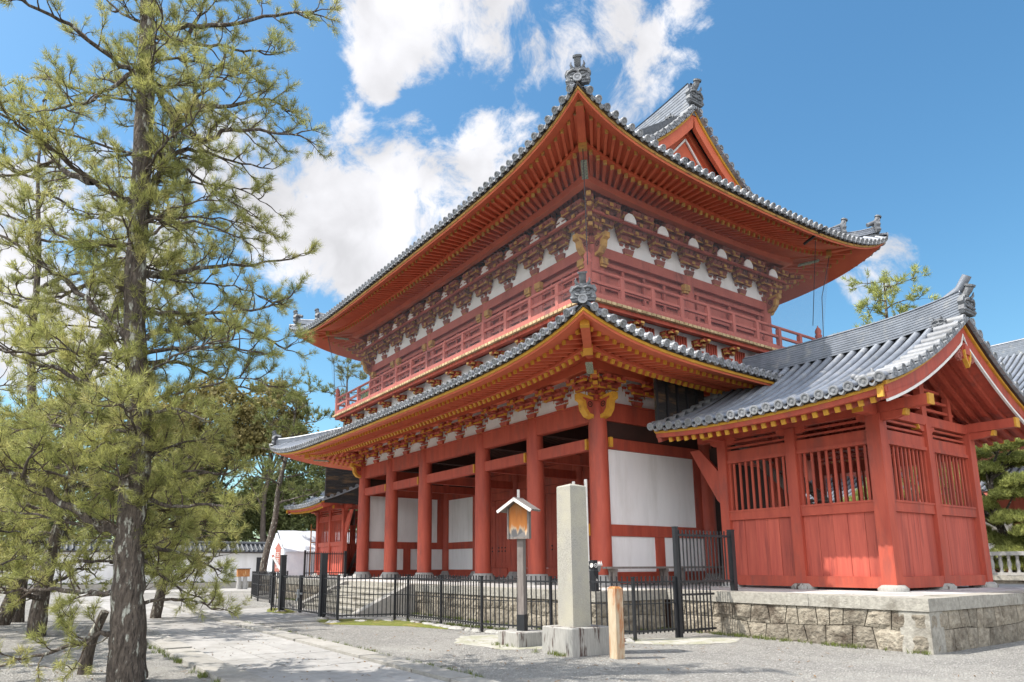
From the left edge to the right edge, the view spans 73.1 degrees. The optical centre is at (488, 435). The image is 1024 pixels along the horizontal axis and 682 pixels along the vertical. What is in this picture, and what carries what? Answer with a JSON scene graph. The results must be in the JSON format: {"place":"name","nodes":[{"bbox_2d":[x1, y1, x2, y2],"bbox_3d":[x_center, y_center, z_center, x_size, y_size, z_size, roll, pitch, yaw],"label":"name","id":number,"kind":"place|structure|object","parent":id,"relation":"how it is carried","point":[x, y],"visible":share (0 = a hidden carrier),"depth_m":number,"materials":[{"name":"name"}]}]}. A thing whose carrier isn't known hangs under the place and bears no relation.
{"place":"outdoors","nodes":[
{"label":"outdoors","id":0,"kind":"place"},
{"bbox_2d":[144,588,250,592],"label":"path","id":1,"kind":"structure","parent":0,"point":[177,590],"depth_m":45.05,"materials":[{"name":"stone"}]},
{"bbox_2d":[236,568,250,588],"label":"signboard","id":2,"kind":"object","parent":1,"relation":"on","point":[244,573],"visible":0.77,"depth_m":47.24,"materials":[{"name":"orange wood"}]},
{"bbox_2d":[267,524,349,575],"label":"tent","id":3,"kind":"object","parent":1,"relation":"on","point":[294,545],"visible":0.36,"depth_m":46.40,"materials":[{"name":"white fabric"}]},
{"bbox_2d":[272,558,274,571],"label":"dark doorway","id":4,"kind":"structure","parent":3,"relation":"in","point":[273,563],"depth_m":46.82,"materials":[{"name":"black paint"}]},
{"bbox_2d":[80,593,444,681],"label":"path","id":5,"kind":"structure","parent":0,"point":[193,631],"depth_m":12.15,"materials":[{"name":"stone"}]},
{"bbox_2d":[201,607,366,623],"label":"cross path","id":6,"kind":"structure","parent":0,"point":[257,615],"depth_m":21.23,"materials":[{"name":"stone"}]},
{"bbox_2d":[266,608,294,613],"bbox_3d":[-7.316,6.081,24.000,1.066,0.048,4.108,4,-12,-24],"label":"moss","id":7,"kind":"object","parent":6,"relation":"on","point":[283,612],"visible":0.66,"depth_m":23.52,"materials":[{"name":"green plant"}]},
{"bbox_2d":[4,616,992,681],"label":"pebbles","id":8,"kind":"object","parent":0,"point":[440,661],"visible":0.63,"depth_m":11.34,"materials":[{"name":"grey stone"}]},
{"bbox_2d":[0,587,1023,681],"bbox_3d":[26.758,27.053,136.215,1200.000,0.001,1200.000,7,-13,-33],"label":"ground","id":9,"kind":"structure","parent":0,"point":[1004,662],"depth_m":11.53,"materials":[{"name":"grey gravel"}]},
{"bbox_2d":[0,393,64,575],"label":"pine tree","id":10,"kind":"object","parent":9,"relation":"on","point":[19,470],"visible":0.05,"depth_m":18.08,"materials":[{"name":"green plant"}]},
{"bbox_2d":[0,347,66,602],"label":"pine tree","id":11,"kind":"object","parent":9,"relation":"on","point":[17,561],"visible":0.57,"depth_m":12.48,"materials":[{"name":"green plant"}]},
{"bbox_2d":[0,458,69,537],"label":"evergreen tree","id":12,"kind":"object","parent":9,"relation":"on","point":[52,523],"visible":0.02,"depth_m":50.17,"materials":[{"name":"green plant"}]},
{"bbox_2d":[6,394,126,536],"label":"spring tree","id":13,"kind":"object","parent":9,"relation":"on","point":[82,468],"visible":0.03,"depth_m":53.20,"materials":[{"name":"green plant"}]},
{"bbox_2d":[0,59,148,621],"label":"pine tree","id":14,"kind":"object","parent":9,"relation":"on","point":[19,615],"visible":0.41,"depth_m":21.29,"materials":[{"name":"green plant"}]},
{"bbox_2d":[77,609,108,674],"bbox_3d":[-5.859,3.076,10.201,0.417,0.988,0.195,-5,-11,22],"label":"leaning stump","id":15,"kind":"object","parent":9,"relation":"on","point":[87,657],"visible":0.72,"depth_m":10.16,"materials":[{"name":"brown wood"}]},
{"bbox_2d":[0,341,200,636],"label":"pine tree","id":16,"kind":"object","parent":9,"relation":"on","point":[39,605],"visible":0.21,"depth_m":16.02,"materials":[{"name":"green plant"}]},
{"bbox_2d":[0,132,232,625],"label":"pine tree","id":17,"kind":"object","parent":9,"relation":"on","point":[5,619],"visible":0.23,"depth_m":20.84,"materials":[{"name":"green plant"}]},
{"bbox_2d":[0,582,248,591],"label":"planting kerb","id":18,"kind":"structure","parent":9,"relation":"on","point":[99,586],"depth_m":46.34,"materials":[{"name":"stone"}]},
{"bbox_2d":[0,538,267,586],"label":"boundary wall","id":19,"kind":"structure","parent":9,"relation":"on","point":[250,556],"depth_m":49.83,"materials":[{"name":"white paint"}]},
{"bbox_2d":[28,580,241,585],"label":"hedge","id":20,"kind":"object","parent":9,"relation":"on","point":[29,584],"visible":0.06,"depth_m":45.49,"materials":[{"name":"green plant"}]},
{"bbox_2d":[72,454,243,540],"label":"evergreen tree","id":21,"kind":"object","parent":9,"relation":"on","point":[215,499],"visible":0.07,"depth_m":55.49,"materials":[{"name":"green plant"}]},
{"bbox_2d":[59,592,271,681],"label":"path","id":22,"kind":"structure","parent":9,"relation":"on","point":[191,657],"depth_m":11.04,"materials":[{"name":"stone"}]},
{"bbox_2d":[0,0,345,681],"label":"pine tree","id":23,"kind":"object","parent":9,"relation":"on","point":[136,451],"visible":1,"depth_m":10.04,"materials":[{"name":"green plant"}]},
{"bbox_2d":[93,418,257,618],"bbox_3d":[-9.954,2.492,21.672,5.128,6.293,5.162,7,-13,-33],"label":"pine tree","id":24,"kind":"object","parent":9,"relation":"on","point":[157,609],"visible":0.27,"depth_m":21.44,"materials":[{"name":"green plant"}]},
{"bbox_2d":[0,486,356,541],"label":"distant woodland","id":25,"kind":"object","parent":9,"relation":"on","point":[251,540],"visible":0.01,"depth_m":92.01,"materials":[{"name":"green plant"}]},
{"bbox_2d":[155,431,234,540],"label":"evergreen tree","id":26,"kind":"object","parent":9,"relation":"on","point":[211,469],"visible":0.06,"depth_m":54.82,"materials":[{"name":"green plant"}]},
{"bbox_2d":[151,370,275,540],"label":"spring tree","id":27,"kind":"object","parent":9,"relation":"on","point":[227,398],"visible":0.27,"depth_m":56.35,"materials":[{"name":"green plant"}]},
{"bbox_2d":[207,471,328,541],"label":"evergreen tree","id":28,"kind":"object","parent":9,"relation":"on","point":[248,515],"visible":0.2,"depth_m":59.92,"materials":[{"name":"green plant"}]},
{"bbox_2d":[251,571,287,610],"bbox_3d":[-9.630,6.561,29.773,1.687,1.360,13.255,3,-11,-15],"label":"metal fence","id":29,"kind":"object","parent":9,"relation":"on","point":[258,577],"visible":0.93,"depth_m":30.39,"materials":[{"name":"black metal"}]},
{"bbox_2d":[222,378,318,541],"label":"round tree","id":30,"kind":"object","parent":9,"relation":"on","point":[265,404],"visible":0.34,"depth_m":57.65,"materials":[{"name":"green plant"}]},
{"bbox_2d":[275,543,281,584],"bbox_3d":[-10.986,6.973,35.954,0.440,2.740,0.134,-4,-11,19],"label":"arrow sign","id":31,"kind":"object","parent":9,"relation":"on","point":[278,548],"visible":0.72,"depth_m":36.02,"materials":[{"name":"red wood"}]},
{"bbox_2d":[235,371,334,590],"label":"pine tree","id":32,"kind":"object","parent":9,"relation":"on","point":[294,429],"visible":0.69,"depth_m":46.27,"materials":[{"name":"green plant"}]},
{"bbox_2d":[274,553,327,618],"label":"fence gate","id":33,"kind":"structure","parent":9,"relation":"on","point":[282,595],"depth_m":21.97,"materials":[{"name":"black metal"}]},
{"bbox_2d":[104,590,498,681],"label":"kerb","id":34,"kind":"structure","parent":9,"relation":"on","point":[439,673],"depth_m":12.05,"materials":[{"name":"stone"}]},
{"bbox_2d":[251,458,357,536],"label":"green tree","id":35,"kind":"object","parent":9,"relation":"on","point":[295,523],"visible":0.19,"depth_m":59.94,"materials":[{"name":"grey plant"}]},
{"bbox_2d":[303,550,346,576],"bbox_3d":[-8.874,7.454,37.457,2.421,2.434,0.136,7,-13,-33],"label":"tall fence panel","id":36,"kind":"object","parent":9,"relation":"on","point":[344,553],"visible":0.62,"depth_m":37.61,"materials":[{"name":"black paint"}]},
{"bbox_2d":[312,355,368,531],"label":"pine tree","id":37,"kind":"object","parent":9,"relation":"on","point":[361,375],"visible":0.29,"depth_m":61.95,"materials":[{"name":"green plant"}]},
{"bbox_2d":[294,581,415,616],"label":"stone stairs","id":38,"kind":"structure","parent":9,"relation":"on","point":[357,600],"depth_m":23.11,"materials":[{"name":"stone"}]},
{"bbox_2d":[316,619,447,628],"bbox_3d":[-2.820,5.098,18.878,5.487,0.060,1.830,-5,-12,26],"label":"moss","id":39,"kind":"object","parent":9,"relation":"on","point":[377,622],"visible":0.89,"depth_m":18.46,"materials":[{"name":"green plant"}]},
{"bbox_2d":[325,619,634,641],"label":"edging stones","id":40,"kind":"object","parent":9,"relation":"on","point":[450,627],"visible":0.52,"depth_m":16.93,"materials":[{"name":"concrete"}]},
{"bbox_2d":[454,635,541,649],"bbox_3d":[0.362,4.230,14.193,2.012,0.012,3.245,7,-13,-33],"label":"stone slab","id":41,"kind":"object","parent":9,"relation":"on","point":[479,639],"visible":0.57,"depth_m":14.02,"materials":[{"name":"grey stone"}]},
{"bbox_2d":[322,574,678,640],"bbox_3d":[-0.523,4.227,17.521,10.549,1.360,1.449,-8,-13,35],"label":"metal fence","id":42,"kind":"object","parent":9,"relation":"on","point":[480,599],"visible":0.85,"depth_m":16.61,"materials":[{"name":"black metal"}]},
{"bbox_2d":[496,497,541,647],"bbox_3d":[0.643,2.710,13.774,0.798,2.952,0.902,7,-13,-33],"label":"notice board","id":43,"kind":"object","parent":9,"relation":"on","point":[517,510],"visible":0.96,"depth_m":13.78,"materials":[{"name":"wood"}]},
{"bbox_2d":[147,597,929,681],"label":"weeds","id":44,"kind":"object","parent":9,"relation":"on","point":[204,675],"visible":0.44,"depth_m":13.34,"materials":[{"name":"green plant"}]},
{"bbox_2d":[542,484,609,656],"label":"stone pillar","id":45,"kind":"structure","parent":9,"relation":"on","point":[574,632],"depth_m":12.44,"materials":[{"name":"stone"}]},
{"bbox_2d":[607,586,624,658],"bbox_3d":[2.175,3.197,11.745,0.180,1.235,0.180,7,-13,-33],"label":"wooden post","id":46,"kind":"object","parent":9,"relation":"on","point":[616,624],"visible":0.82,"depth_m":11.69,"materials":[{"name":"beige wood"}]},
{"bbox_2d":[262,575,1023,654],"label":"stone platform","id":47,"kind":"structure","parent":9,"relation":"on","point":[937,621],"depth_m":14.12,"materials":[{"name":"stone"}]},
{"bbox_2d":[271,554,279,570],"bbox_3d":[-10.456,6.969,35.020,1.433,1.882,0.151,-4,-11,18],"label":"barrier pole","id":48,"kind":"object","parent":47,"relation":"on","point":[275,561],"visible":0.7,"depth_m":35.20,"materials":[{"name":"white paint"}]},
{"bbox_2d":[284,467,358,575],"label":"stair pavilion","id":49,"kind":"structure","parent":47,"relation":"on","point":[340,492],"depth_m":42.91,"materials":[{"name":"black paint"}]},
{"bbox_2d":[269,54,887,586],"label":"temple gate","id":50,"kind":"structure","parent":47,"relation":"on","point":[557,292],"depth_m":23.85,"materials":[{"name":"red wood"}]},
{"bbox_2d":[373,366,393,392],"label":"door leaves","id":51,"kind":"structure","parent":50,"relation":"in","point":[388,368],"depth_m":34.43,"materials":[{"name":"red wood"}]},
{"bbox_2d":[399,349,424,380],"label":"door leaves","id":52,"kind":"structure","parent":50,"relation":"in","point":[413,355],"depth_m":32.01,"materials":[{"name":"red wood"}]},
{"bbox_2d":[431,320,480,364],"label":"door leaves","id":53,"kind":"structure","parent":50,"relation":"in","point":[433,361],"depth_m":28.73,"materials":[{"name":"red wood"}]},
{"bbox_2d":[491,501,495,567],"bbox_3d":[0.081,4.787,33.412,0.131,3.160,1.025,7,-13,-33],"label":"door","id":54,"kind":"structure","parent":50,"relation":"in","point":[493,508],"depth_m":33.11,"materials":[{"name":"brown wood"}]},
{"bbox_2d":[495,500,507,567],"bbox_3d":[0.671,4.624,32.555,0.131,3.160,1.025,7,-13,-33],"label":"door","id":55,"kind":"structure","parent":50,"relation":"in","point":[501,518],"depth_m":32.54,"materials":[{"name":"brown wood"}]},
{"bbox_2d":[488,295,527,337],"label":"door leaves","id":56,"kind":"structure","parent":50,"relation":"in","point":[519,299],"depth_m":25.67,"materials":[{"name":"red wood"}]},
{"bbox_2d":[522,497,546,567],"bbox_3d":[2.039,4.246,30.570,0.131,3.160,1.650,7,-13,-33],"label":"door","id":57,"kind":"structure","parent":50,"relation":"in","point":[525,498],"depth_m":30.72,"materials":[{"name":"brown wood"}]},
{"bbox_2d":[545,493,557,567],"bbox_3d":[2.979,3.987,29.205,0.131,3.160,1.650,7,-13,-33],"label":"door","id":58,"kind":"structure","parent":50,"relation":"in","point":[550,499],"depth_m":29.55,"materials":[{"name":"brown wood"}]},
{"bbox_2d":[539,266,579,312],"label":"door leaves","id":59,"kind":"structure","parent":50,"relation":"in","point":[542,308],"depth_m":23.50,"materials":[{"name":"red wood"}]},
{"bbox_2d":[588,488,591,559],"bbox_3d":[4.347,3.609,27.221,0.131,3.160,1.025,7,-13,-33],"label":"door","id":60,"kind":"structure","parent":50,"relation":"in","point":[588,488],"depth_m":27.63,"materials":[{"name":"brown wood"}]},
{"bbox_2d":[600,264,687,318],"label":"door leaves","id":61,"kind":"structure","parent":50,"relation":"in","point":[622,271],"depth_m":23.30,"materials":[{"name":"red wood"}]},
{"bbox_2d":[584,479,589,586],"bbox_3d":[2.718,2.668,19.005,0.089,2.950,0.089,7,-13,-33],"label":"pole","id":62,"kind":"object","parent":47,"relation":"on","point":[585,482],"visible":0.52,"depth_m":19.07,"materials":[{"name":"white paint"}]},
{"bbox_2d":[589,560,598,591],"bbox_3d":[2.425,3.242,15.986,0.140,0.710,0.226,7,-13,-33],"label":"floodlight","id":63,"kind":"object","parent":47,"relation":"on","point":[593,568],"visible":0.84,"depth_m":15.92,"materials":[{"name":"black paint"}]},
{"bbox_2d":[589,561,601,590],"bbox_3d":[2.484,3.321,16.372,0.288,0.695,0.360,7,-13,-33],"label":"floodlight","id":64,"kind":"object","parent":47,"relation":"on","point":[599,567],"visible":0.24,"depth_m":16.32,"materials":[{"name":"grey metal"}]},
{"bbox_2d":[602,566,673,585],"bbox_3d":[4.402,4.091,20.116,2.600,0.550,0.340,7,-13,-33],"label":"bench","id":65,"kind":"object","parent":47,"relation":"on","point":[663,570],"visible":0.8,"depth_m":20.04,"materials":[{"name":"grey wood"}]},
{"bbox_2d":[681,566,724,584],"bbox_3d":[6.762,4.378,21.687,2.600,0.550,0.340,7,-13,-33],"label":"bench","id":66,"kind":"object","parent":47,"relation":"on","point":[682,570],"visible":0.25,"depth_m":21.40,"materials":[{"name":"grey wood"}]},
{"bbox_2d":[647,274,1023,591],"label":"stair pavilion","id":67,"kind":"structure","parent":47,"relation":"on","point":[927,389],"depth_m":17.75,"materials":[{"name":"red wood"}]},
{"bbox_2d":[625,637,740,644],"bbox_3d":[3.905,4.221,14.217,3.067,0.014,1.272,2,-11,-11],"label":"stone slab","id":68,"kind":"object","parent":9,"relation":"on","point":[689,640],"visible":0.91,"depth_m":14.18,"materials":[{"name":"grey stone"}]},
{"bbox_2d":[671,526,737,637],"bbox_3d":[4.960,3.313,15.670,2.071,2.434,0.136,7,-13,-33],"label":"tall fence panel","id":69,"kind":"object","parent":9,"relation":"on","point":[730,537],"visible":0.99,"depth_m":15.52,"materials":[{"name":"black paint"}]},
{"bbox_2d":[833,261,960,500],"bbox_3d":[20.828,-0.760,34.969,6.558,17.380,6.640,3,-11,-16],"label":"pine tree","id":70,"kind":"object","parent":9,"relation":"on","point":[875,290],"visible":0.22,"depth_m":35.64,"materials":[{"name":"green plant"}]},
{"bbox_2d":[993,575,1023,583],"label":"stone terrace","id":71,"kind":"structure","parent":9,"relation":"on","point":[1001,579],"depth_m":31.65,"materials":[{"name":"stone"}]},
{"bbox_2d":[840,477,919,501],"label":"garden pine","id":72,"kind":"object","parent":71,"relation":"on","point":[856,496],"depth_m":42.28,"materials":[{"name":"green plant"}]},
{"bbox_2d":[802,338,1023,571],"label":"temple hall","id":73,"kind":"structure","parent":71,"relation":"on","point":[1010,354],"depth_m":55.87,"materials":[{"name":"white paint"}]},
{"bbox_2d":[938,437,1023,571],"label":"garden pine","id":74,"kind":"object","parent":71,"relation":"on","point":[999,480],"visible":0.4,"depth_m":34.51,"materials":[{"name":"green plant"}]},
{"bbox_2d":[990,551,1023,575],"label":"balustrade","id":75,"kind":"object","parent":71,"relation":"on","point":[1010,572],"visible":0.07,"depth_m":32.05,"materials":[{"name":"stone"}]},
{"bbox_2d":[994,555,1023,571],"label":"garden pine","id":76,"kind":"object","parent":71,"relation":"on","point":[1013,562],"visible":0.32,"depth_m":33.66,"materials":[{"name":"green plant"}]},
{"bbox_2d":[0,0,1023,541],"label":"sky","id":77,"kind":"structure","parent":0,"point":[908,113],"materials":[{"name":"blue"}]}
]}

